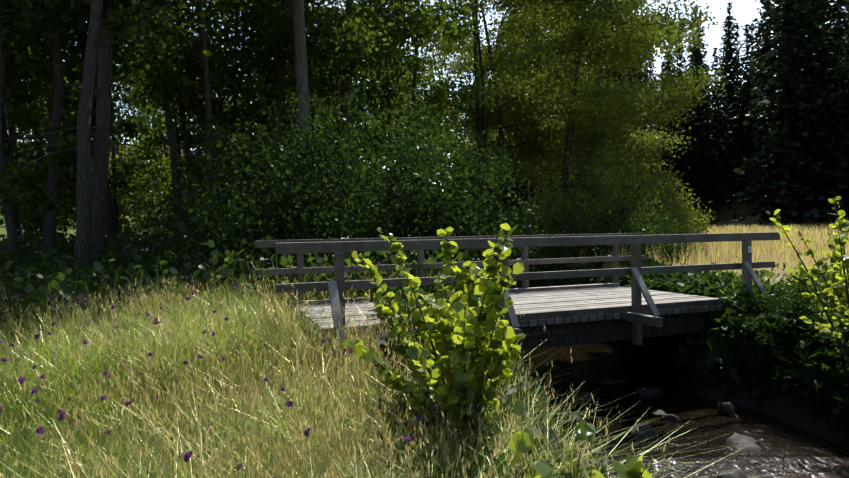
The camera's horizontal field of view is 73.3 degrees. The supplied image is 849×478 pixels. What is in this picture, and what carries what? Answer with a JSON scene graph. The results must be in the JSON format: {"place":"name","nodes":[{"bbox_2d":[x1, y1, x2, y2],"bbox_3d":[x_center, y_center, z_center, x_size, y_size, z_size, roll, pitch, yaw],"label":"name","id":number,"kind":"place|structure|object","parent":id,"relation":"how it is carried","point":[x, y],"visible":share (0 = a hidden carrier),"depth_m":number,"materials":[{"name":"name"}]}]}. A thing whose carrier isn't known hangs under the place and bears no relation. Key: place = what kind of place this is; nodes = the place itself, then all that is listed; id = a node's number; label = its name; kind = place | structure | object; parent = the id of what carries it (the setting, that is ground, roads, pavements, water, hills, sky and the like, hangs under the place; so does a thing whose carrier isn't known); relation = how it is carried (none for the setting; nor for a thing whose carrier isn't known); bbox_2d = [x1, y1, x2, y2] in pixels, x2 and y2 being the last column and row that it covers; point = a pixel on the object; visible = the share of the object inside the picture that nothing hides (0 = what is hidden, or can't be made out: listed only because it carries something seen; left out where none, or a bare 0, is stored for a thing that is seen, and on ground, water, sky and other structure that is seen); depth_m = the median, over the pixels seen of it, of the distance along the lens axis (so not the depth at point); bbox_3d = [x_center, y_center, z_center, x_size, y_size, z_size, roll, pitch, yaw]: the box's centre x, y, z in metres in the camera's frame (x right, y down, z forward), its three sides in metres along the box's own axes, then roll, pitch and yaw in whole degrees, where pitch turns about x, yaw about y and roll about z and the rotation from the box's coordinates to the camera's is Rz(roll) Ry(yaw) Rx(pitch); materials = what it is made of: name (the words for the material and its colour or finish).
{"place":"outdoors","nodes":[
{"label":"outdoors","id":0,"kind":"place"},
{"bbox_2d":[0,142,848,477],"bbox_3d":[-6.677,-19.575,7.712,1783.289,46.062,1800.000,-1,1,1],"label":"ground","id":1,"kind":"structure","parent":0,"point":[796,414],"depth_m":8.38,"materials":[{"name":"soil"}]},
{"bbox_2d":[0,51,41,233],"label":"forest tree","id":2,"kind":"object","parent":1,"relation":"on","point":[14,127],"visible":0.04,"depth_m":32.43,"materials":[{"name":"green plant"}]},
{"bbox_2d":[2,39,47,241],"bbox_3d":[-17.315,-11.975,20.579,8.174,27.580,10.168,-2,1,-41],"label":"forest tree","id":3,"kind":"object","parent":1,"relation":"on","point":[4,133],"visible":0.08,"depth_m":22.11,"materials":[{"name":"green plant"}]},
{"bbox_2d":[8,78,68,157],"bbox_3d":[-19.704,-10.663,26.200,9.475,24.623,9.035,-1,1,24],"label":"forest tree","id":4,"kind":"object","parent":1,"relation":"on","point":[29,91],"visible":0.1,"depth_m":25.15,"materials":[{"name":"green plant"}]},
{"bbox_2d":[0,0,86,290],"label":"forest tree","id":5,"kind":"object","parent":1,"relation":"on","point":[7,182],"visible":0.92,"depth_m":14.30,"materials":[{"name":"green plant"}]},
{"bbox_2d":[10,32,96,199],"bbox_3d":[-20.229,-11.661,25.998,9.810,26.737,10.288,-1,1,-22],"label":"forest tree","id":6,"kind":"object","parent":1,"relation":"on","point":[36,132],"visible":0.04,"depth_m":27.78,"materials":[{"name":"green plant"}]},
{"bbox_2d":[2,0,120,262],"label":"forest tree","id":7,"kind":"object","parent":1,"relation":"on","point":[60,101],"visible":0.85,"depth_m":16.79,"materials":[{"name":"green plant"}]},
{"bbox_2d":[0,1,125,233],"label":"forest tree","id":8,"kind":"object","parent":1,"relation":"on","point":[10,130],"visible":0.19,"depth_m":20.18,"materials":[{"name":"green plant"}]},
{"bbox_2d":[2,0,142,187],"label":"forest tree","id":9,"kind":"object","parent":1,"relation":"on","point":[19,99],"visible":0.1,"depth_m":17.01,"materials":[{"name":"green plant"}]},
{"bbox_2d":[8,0,176,245],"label":"forest tree","id":10,"kind":"object","parent":1,"relation":"on","point":[78,48],"visible":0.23,"depth_m":19.15,"materials":[{"name":"green plant"}]},
{"bbox_2d":[12,0,188,242],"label":"forest tree","id":11,"kind":"object","parent":1,"relation":"on","point":[110,221],"visible":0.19,"depth_m":24.65,"materials":[{"name":"green plant"}]},
{"bbox_2d":[0,0,220,299],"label":"forest tree","id":12,"kind":"object","parent":1,"relation":"on","point":[83,241],"visible":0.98,"depth_m":13.44,"materials":[{"name":"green plant"}]},
{"bbox_2d":[5,0,244,279],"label":"forest tree","id":13,"kind":"object","parent":1,"relation":"on","point":[104,88],"visible":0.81,"depth_m":14.92,"materials":[{"name":"brown plant"}]},
{"bbox_2d":[38,3,227,233],"bbox_3d":[-15.408,-12.367,28.258,9.386,27.908,10.905,-1,1,19],"label":"forest tree","id":14,"kind":"object","parent":1,"relation":"on","point":[115,199],"visible":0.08,"depth_m":29.97,"materials":[{"name":"green plant"}]},
{"bbox_2d":[112,0,249,221],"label":"forest tree","id":15,"kind":"object","parent":1,"relation":"on","point":[154,142],"visible":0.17,"depth_m":28.01,"materials":[{"name":"green plant"}]},
{"bbox_2d":[113,0,261,218],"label":"forest tree","id":16,"kind":"object","parent":1,"relation":"on","point":[225,98],"depth_m":33.30,"materials":[{"name":"green plant"}]},
{"bbox_2d":[89,0,290,240],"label":"forest tree","id":17,"kind":"object","parent":1,"relation":"on","point":[219,39],"visible":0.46,"depth_m":20.13,"materials":[{"name":"green plant"}]},
{"bbox_2d":[129,0,271,234],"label":"forest tree","id":18,"kind":"object","parent":1,"relation":"on","point":[238,84],"visible":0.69,"depth_m":18.30,"materials":[{"name":"green plant"}]},
{"bbox_2d":[0,70,404,241],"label":"forest understory","id":19,"kind":"object","parent":1,"relation":"on","point":[141,165],"visible":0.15,"depth_m":28.18,"materials":[{"name":"green plant"}]},
{"bbox_2d":[119,0,294,237],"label":"forest tree","id":20,"kind":"object","parent":1,"relation":"on","point":[182,99],"visible":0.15,"depth_m":24.52,"materials":[{"name":"green plant"}]},
{"bbox_2d":[196,5,317,195],"bbox_3d":[-9.238,-12.062,31.689,9.980,27.068,8.023,-1,1,-7],"label":"forest tree","id":21,"kind":"object","parent":1,"relation":"on","point":[266,83],"visible":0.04,"depth_m":30.61,"materials":[{"name":"green plant"}]},
{"bbox_2d":[200,0,314,186],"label":"forest tree","id":22,"kind":"object","parent":1,"relation":"on","point":[264,68],"depth_m":33.08,"materials":[{"name":"green plant"}]},
{"bbox_2d":[192,1,323,199],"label":"forest tree","id":23,"kind":"object","parent":1,"relation":"on","point":[196,35],"visible":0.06,"depth_m":36.91,"materials":[{"name":"green plant"}]},
{"bbox_2d":[4,0,522,228],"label":"forest trees","id":24,"kind":"object","parent":1,"relation":"on","point":[139,121],"visible":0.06,"depth_m":86.25,"materials":[{"name":"green plant"}]},
{"bbox_2d":[186,0,342,214],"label":"forest tree","id":25,"kind":"object","parent":1,"relation":"on","point":[263,62],"visible":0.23,"depth_m":24.65,"materials":[{"name":"green plant"}]},
{"bbox_2d":[108,87,425,290],"bbox_3d":[-3.818,-1.013,13.919,7.568,5.450,7.880,-1,1,-27],"label":"bush","id":26,"kind":"object","parent":1,"relation":"on","point":[198,225],"visible":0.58,"depth_m":12.40,"materials":[{"name":"green plant"}]},
{"bbox_2d":[209,0,356,200],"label":"forest tree","id":27,"kind":"object","parent":1,"relation":"on","point":[286,84],"visible":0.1,"depth_m":29.18,"materials":[{"name":"green plant"}]},
{"bbox_2d":[202,164,394,298],"bbox_3d":[-2.543,0.023,12.583,4.372,3.358,4.727,-1,1,3],"label":"bush","id":28,"kind":"object","parent":1,"relation":"on","point":[306,218],"visible":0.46,"depth_m":11.83,"materials":[{"name":"green plant"}]},
{"bbox_2d":[202,0,395,228],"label":"forest tree","id":29,"kind":"object","parent":1,"relation":"on","point":[284,41],"visible":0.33,"depth_m":21.65,"materials":[{"name":"green plant"}]},
{"bbox_2d":[240,0,358,210],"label":"forest tree","id":30,"kind":"object","parent":1,"relation":"on","point":[288,103],"visible":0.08,"depth_m":32.08,"materials":[{"name":"green plant"}]},
{"bbox_2d":[225,0,411,233],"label":"forest tree","id":31,"kind":"object","parent":1,"relation":"on","point":[296,17],"visible":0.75,"depth_m":18.15,"materials":[{"name":"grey plant"}]},
{"bbox_2d":[267,0,427,209],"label":"forest tree","id":32,"kind":"object","parent":1,"relation":"on","point":[360,107],"visible":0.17,"depth_m":25.58,"materials":[{"name":"green plant"}]},
{"bbox_2d":[292,0,402,196],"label":"forest tree","id":33,"kind":"object","parent":1,"relation":"on","point":[340,76],"visible":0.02,"depth_m":34.88,"materials":[{"name":"green plant"}]},
{"bbox_2d":[198,55,535,274],"bbox_3d":[-1.470,-1.531,14.953,8.668,5.995,8.324,-1,1,6],"label":"bush","id":34,"kind":"object","parent":1,"relation":"on","point":[417,186],"visible":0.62,"depth_m":13.44,"materials":[{"name":"green plant"}]},
{"bbox_2d":[307,0,426,206],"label":"forest tree","id":35,"kind":"object","parent":1,"relation":"on","point":[385,105],"visible":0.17,"depth_m":30.72,"materials":[{"name":"green plant"}]},
{"bbox_2d":[278,0,495,229],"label":"forest tree","id":36,"kind":"object","parent":1,"relation":"on","point":[351,46],"visible":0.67,"depth_m":21.14,"materials":[{"name":"green plant"}]},
{"bbox_2d":[312,0,496,214],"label":"forest tree","id":37,"kind":"object","parent":1,"relation":"on","point":[387,83],"visible":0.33,"depth_m":26.69,"materials":[{"name":"green plant"}]},
{"bbox_2d":[329,186,484,290],"bbox_3d":[-0.461,0.088,13.129,3.643,2.798,3.939,-1,1,-27],"label":"bush","id":38,"kind":"object","parent":1,"relation":"on","point":[427,228],"visible":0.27,"depth_m":12.63,"materials":[{"name":"green plant"}]},
{"bbox_2d":[0,228,831,354],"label":"tall herbs","id":39,"kind":"object","parent":1,"relation":"on","point":[35,276],"visible":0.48,"depth_m":10.95,"materials":[{"name":"green plant"}]},
{"bbox_2d":[0,268,831,477],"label":"meadow grass","id":40,"kind":"structure","parent":1,"relation":"on","point":[46,408],"depth_m":4.62,"materials":[{"name":"green plant"}]},
{"bbox_2d":[357,0,507,182],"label":"forest tree","id":41,"kind":"object","parent":1,"relation":"on","point":[438,99],"visible":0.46,"depth_m":31.64,"materials":[{"name":"green plant"}]},
{"bbox_2d":[341,221,525,433],"bbox_3d":[0.091,0.839,4.281,1.344,1.916,2.169,-1,1,-4],"label":"alder sapling","id":42,"kind":"object","parent":1,"relation":"on","point":[471,348],"visible":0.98,"depth_m":4.06,"materials":[{"name":"green plant"}]},
{"bbox_2d":[326,101,572,269],"bbox_3d":[0.216,-1.271,16.360,7.568,5.450,7.880,-1,1,-24],"label":"bush","id":43,"kind":"object","parent":1,"relation":"on","point":[475,163],"visible":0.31,"depth_m":15.33,"materials":[{"name":"green plant"}]},
{"bbox_2d":[488,73,532,222],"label":"spruce","id":44,"kind":"object","parent":1,"relation":"on","point":[503,181],"visible":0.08,"depth_m":109.40,"materials":[{"name":"green plant"}]},
{"bbox_2d":[455,183,573,288],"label":"bush","id":45,"kind":"object","parent":1,"relation":"on","point":[519,232],"visible":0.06,"depth_m":18.25,"materials":[{"name":"green plant"}]},
{"bbox_2d":[255,232,779,356],"bbox_3d":[1.460,0.859,9.146,7.775,1.805,4.176,-1,1,-21],"label":"wooden footbridge","id":46,"kind":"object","parent":1,"relation":"on","point":[637,311],"visible":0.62,"depth_m":8.15,"materials":[{"name":"grey wood"}]},
{"bbox_2d":[494,133,546,218],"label":"spruce","id":47,"kind":"object","parent":1,"relation":"on","point":[516,193],"visible":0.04,"depth_m":105.70,"materials":[{"name":"green plant"}]},
{"bbox_2d":[418,0,625,220],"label":"alder","id":48,"kind":"object","parent":1,"relation":"on","point":[458,62],"visible":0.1,"depth_m":49.71,"materials":[{"name":"green plant"}]},
{"bbox_2d":[504,134,552,214],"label":"spruce","id":49,"kind":"object","parent":1,"relation":"on","point":[521,187],"visible":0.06,"depth_m":103.88,"materials":[{"name":"green plant"}]},
{"bbox_2d":[373,0,685,224],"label":"alder","id":50,"kind":"object","parent":1,"relation":"on","point":[485,118],"visible":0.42,"depth_m":33.84,"materials":[{"name":"green plant"}]},
{"bbox_2d":[474,193,584,285],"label":"bush","id":51,"kind":"object","parent":1,"relation":"on","point":[552,221],"visible":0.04,"depth_m":22.82,"materials":[{"name":"green plant"}]},
{"bbox_2d":[511,249,588,288],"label":"bush","id":52,"kind":"object","parent":1,"relation":"on","point":[539,284],"visible":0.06,"depth_m":15.98,"materials":[{"name":"green plant"}]},
{"bbox_2d":[415,0,719,257],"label":"alder","id":53,"kind":"object","parent":1,"relation":"on","point":[626,110],"visible":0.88,"depth_m":25.57,"materials":[{"name":"green plant"}]},
{"bbox_2d":[548,57,598,210],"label":"spruce","id":54,"kind":"object","parent":1,"relation":"on","point":[576,164],"depth_m":95.39,"materials":[{"name":"green plant"}]},
{"bbox_2d":[444,0,707,193],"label":"alder","id":55,"kind":"object","parent":1,"relation":"on","point":[550,167],"visible":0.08,"depth_m":43.89,"materials":[{"name":"green plant"}]},
{"bbox_2d":[508,400,653,477],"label":"leafy plant","id":56,"kind":"object","parent":1,"relation":"on","point":[521,440],"visible":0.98,"depth_m":2.56,"materials":[{"name":"green plant"}]},
{"bbox_2d":[506,145,662,267],"bbox_3d":[5.707,-1.201,20.841,5.919,4.464,6.045,-1,1,23],"label":"bush","id":57,"kind":"object","parent":1,"relation":"on","point":[605,183],"visible":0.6,"depth_m":20.22,"materials":[{"name":"green plant"}]},
{"bbox_2d":[369,252,848,477],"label":"stream bank","id":58,"kind":"structure","parent":1,"relation":"on","point":[716,342],"depth_m":7.30,"materials":[{"name":"green plant"}]},
{"bbox_2d":[571,20,646,200],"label":"spruce","id":59,"kind":"object","parent":1,"relation":"on","point":[615,80],"visible":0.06,"depth_m":90.05,"materials":[{"name":"green plant"}]},
{"bbox_2d":[491,0,731,207],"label":"alder","id":60,"kind":"object","parent":1,"relation":"on","point":[681,81],"visible":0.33,"depth_m":33.61,"materials":[{"name":"green plant"}]},
{"bbox_2d":[540,144,695,257],"bbox_3d":[7.779,-1.476,23.793,6.717,4.960,6.577,-2,1,-43],"label":"bush","id":61,"kind":"object","parent":1,"relation":"on","point":[648,192],"visible":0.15,"depth_m":22.88,"materials":[{"name":"green plant"}]},
{"bbox_2d":[576,188,694,264],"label":"bush","id":62,"kind":"object","parent":1,"relation":"on","point":[668,247],"visible":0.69,"depth_m":17.95,"materials":[{"name":"green plant"}]},
{"bbox_2d":[614,4,659,205],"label":"spruce","id":63,"kind":"object","parent":1,"relation":"on","point":[644,76],"visible":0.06,"depth_m":90.39,"materials":[{"name":"green plant"}]},
{"bbox_2d":[565,149,716,253],"bbox_3d":[9.819,-1.912,27.626,7.234,5.456,7.388,-1,1,-38],"label":"bush","id":64,"kind":"object","parent":1,"relation":"on","point":[672,194],"visible":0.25,"depth_m":26.28,"materials":[{"name":"green plant"}]},
{"bbox_2d":[455,216,848,276],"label":"meadow grass","id":65,"kind":"structure","parent":1,"relation":"on","point":[798,244],"depth_m":21.39,"materials":[{"name":"yellow plant"}]},
{"bbox_2d":[644,47,665,171],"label":"spruce","id":66,"kind":"object","parent":1,"relation":"on","point":[653,67],"visible":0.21,"depth_m":101.59,"materials":[{"name":"green plant"}]},
{"bbox_2d":[552,359,760,477],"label":"stream rocks","id":67,"kind":"object","parent":1,"relation":"on","point":[728,408],"visible":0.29,"depth_m":7.25,"materials":[{"name":"grey stone"}]},
{"bbox_2d":[597,144,715,246],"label":"bush","id":68,"kind":"object","parent":1,"relation":"on","point":[700,226],"visible":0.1,"depth_m":30.57,"materials":[{"name":"green plant"}]},
{"bbox_2d":[651,53,676,187],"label":"spruce","id":69,"kind":"object","parent":1,"relation":"on","point":[669,70],"visible":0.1,"depth_m":91.19,"materials":[{"name":"green plant"}]},
{"bbox_2d":[654,51,679,175],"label":"spruce","id":70,"kind":"object","parent":1,"relation":"on","point":[670,67],"visible":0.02,"depth_m":101.92,"materials":[{"name":"green plant"}]},
{"bbox_2d":[653,46,705,210],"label":"spruce","id":71,"kind":"object","parent":1,"relation":"on","point":[683,60],"visible":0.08,"depth_m":87.14,"materials":[{"name":"green plant"}]},
{"bbox_2d":[654,40,722,223],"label":"spruce","id":72,"kind":"object","parent":1,"relation":"on","point":[686,159],"visible":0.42,"depth_m":83.06,"materials":[{"name":"green plant"}]},
{"bbox_2d":[684,7,711,124],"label":"spruce","id":73,"kind":"object","parent":1,"relation":"on","point":[693,46],"visible":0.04,"depth_m":109.58,"materials":[{"name":"green plant"}]},
{"bbox_2d":[687,57,712,174],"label":"spruce","id":74,"kind":"object","parent":1,"relation":"on","point":[690,95],"visible":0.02,"depth_m":98.57,"materials":[{"name":"green plant"}]},
{"bbox_2d":[674,47,727,196],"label":"spruce","id":75,"kind":"object","parent":1,"relation":"on","point":[696,56],"visible":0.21,"depth_m":90.33,"materials":[{"name":"green plant"}]},
{"bbox_2d":[685,30,719,179],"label":"spruce","id":76,"kind":"object","parent":1,"relation":"on","point":[701,55],"visible":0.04,"depth_m":93.02,"materials":[{"name":"green plant"}]},
{"bbox_2d":[686,16,726,146],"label":"spruce","id":77,"kind":"object","parent":1,"relation":"on","point":[703,35],"visible":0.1,"depth_m":104.48,"materials":[{"name":"green plant"}]},
{"bbox_2d":[685,67,736,219],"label":"spruce","id":78,"kind":"object","parent":1,"relation":"on","point":[708,167],"visible":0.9,"depth_m":82.73,"materials":[{"name":"green plant"}]},
{"bbox_2d":[583,221,846,272],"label":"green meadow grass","id":79,"kind":"structure","parent":1,"relation":"on","point":[753,248],"depth_m":21.98,"materials":[{"name":"plant"}]},
{"bbox_2d":[696,47,743,190],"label":"spruce","id":80,"kind":"object","parent":1,"relation":"on","point":[718,129],"visible":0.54,"depth_m":89.90,"materials":[{"name":"green plant"}]},
{"bbox_2d":[711,21,732,145],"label":"spruce","id":81,"kind":"object","parent":1,"relation":"on","point":[724,24],"visible":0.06,"depth_m":109.38,"materials":[{"name":"green plant"}]},
{"bbox_2d":[710,2,741,137],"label":"spruce","id":82,"kind":"object","parent":1,"relation":"on","point":[734,19],"visible":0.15,"depth_m":104.23,"materials":[{"name":"green plant"}]},
{"bbox_2d":[710,15,757,152],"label":"spruce","id":83,"kind":"object","parent":1,"relation":"on","point":[729,33],"visible":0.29,"depth_m":99.80,"materials":[{"name":"green plant"}]},
{"bbox_2d":[710,22,772,203],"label":"spruce","id":84,"kind":"object","parent":1,"relation":"on","point":[747,132],"visible":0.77,"depth_m":84.17,"materials":[{"name":"green plant"}]},
{"bbox_2d":[718,22,764,166],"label":"spruce","id":85,"kind":"object","parent":1,"relation":"on","point":[733,99],"visible":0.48,"depth_m":96.19,"materials":[{"name":"green plant"}]},
{"bbox_2d":[739,24,757,112],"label":"spruce","id":86,"kind":"object","parent":1,"relation":"on","point":[751,45],"visible":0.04,"depth_m":110.05,"materials":[{"name":"green plant"}]},
{"bbox_2d":[747,25,764,149],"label":"spruce","id":87,"kind":"object","parent":1,"relation":"on","point":[756,40],"visible":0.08,"depth_m":102.61,"materials":[{"name":"green plant"}]},
{"bbox_2d":[739,0,780,154],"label":"spruce","id":88,"kind":"object","parent":1,"relation":"on","point":[767,41],"visible":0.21,"depth_m":95.72,"materials":[{"name":"green plant"}]},
{"bbox_2d":[740,0,781,119],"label":"spruce","id":89,"kind":"object","parent":1,"relation":"on","point":[761,21],"visible":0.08,"depth_m":107.38,"materials":[{"name":"green plant"}]},
{"bbox_2d":[719,263,837,345],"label":"shrub","id":90,"kind":"object","parent":1,"relation":"on","point":[789,298],"visible":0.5,"depth_m":7.69,"materials":[{"name":"green plant"}]},
{"bbox_2d":[757,4,807,145],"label":"spruce","id":91,"kind":"object","parent":1,"relation":"on","point":[774,57],"depth_m":95.77,"materials":[{"name":"green plant"}]},
{"bbox_2d":[726,0,847,224],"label":"spruce","id":92,"kind":"object","parent":1,"relation":"on","point":[789,28],"visible":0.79,"depth_m":71.11,"materials":[{"name":"green plant"}]},
{"bbox_2d":[757,0,821,147],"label":"spruce","id":93,"kind":"object","parent":1,"relation":"on","point":[771,87],"visible":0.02,"depth_m":92.33,"materials":[{"name":"green plant"}]},
{"bbox_2d":[733,0,848,223],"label":"spruce","id":94,"kind":"object","parent":1,"relation":"on","point":[793,212],"visible":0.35,"depth_m":71.98,"materials":[{"name":"green plant"}]},
{"bbox_2d":[758,0,848,207],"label":"spruce","id":95,"kind":"object","parent":1,"relation":"on","point":[809,11],"visible":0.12,"depth_m":75.97,"materials":[{"name":"green plant"}]},
{"bbox_2d":[766,195,848,366],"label":"bank sapling","id":96,"kind":"object","parent":1,"relation":"on","point":[841,239],"visible":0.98,"depth_m":6.39,"materials":[{"name":"green plant"}]},
{"bbox_2d":[771,0,843,148],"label":"spruce","id":97,"kind":"object","parent":1,"relation":"on","point":[820,25],"depth_m":97.12,"materials":[{"name":"green plant"}]},
{"bbox_2d":[795,0,848,218],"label":"spruce","id":98,"kind":"object","parent":1,"relation":"on","point":[838,139],"visible":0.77,"depth_m":69.45,"materials":[{"name":"green plant"}]},
{"bbox_2d":[812,268,832,291],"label":"shrub","id":99,"kind":"object","parent":1,"relation":"on","point":[826,279],"visible":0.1,"depth_m":8.86,"materials":[{"name":"green plant"}]},
{"bbox_2d":[810,0,848,128],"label":"spruce","id":100,"kind":"object","parent":1,"relation":"on","point":[824,18],"visible":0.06,"depth_m":92.33,"materials":[{"name":"green plant"}]},
{"bbox_2d":[813,6,848,194],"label":"spruce","id":101,"kind":"object","parent":1,"relation":"on","point":[843,49],"visible":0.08,"depth_m":74.57,"materials":[{"name":"green plant"}]},
{"bbox_2d":[821,299,848,397],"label":"shrub","id":102,"kind":"object","parent":1,"relation":"on","point":[844,342],"visible":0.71,"depth_m":6.29,"materials":[{"name":"green plant"}]},
{"bbox_2d":[822,233,848,318],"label":"shrub","id":103,"kind":"object","parent":1,"relation":"on","point":[835,269],"visible":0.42,"depth_m":7.17,"materials":[{"name":"green plant"}]},
{"bbox_2d":[7,0,845,190],"label":"sky","id":104,"kind":"structure","parent":0,"point":[744,11],"materials":[{"name":"white"}]},
{"bbox_2d":[516,281,848,477],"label":"stream water","id":105,"kind":"structure","parent":0,"point":[788,450],"depth_m":7.02,"materials":[{"name":"black liquid"}]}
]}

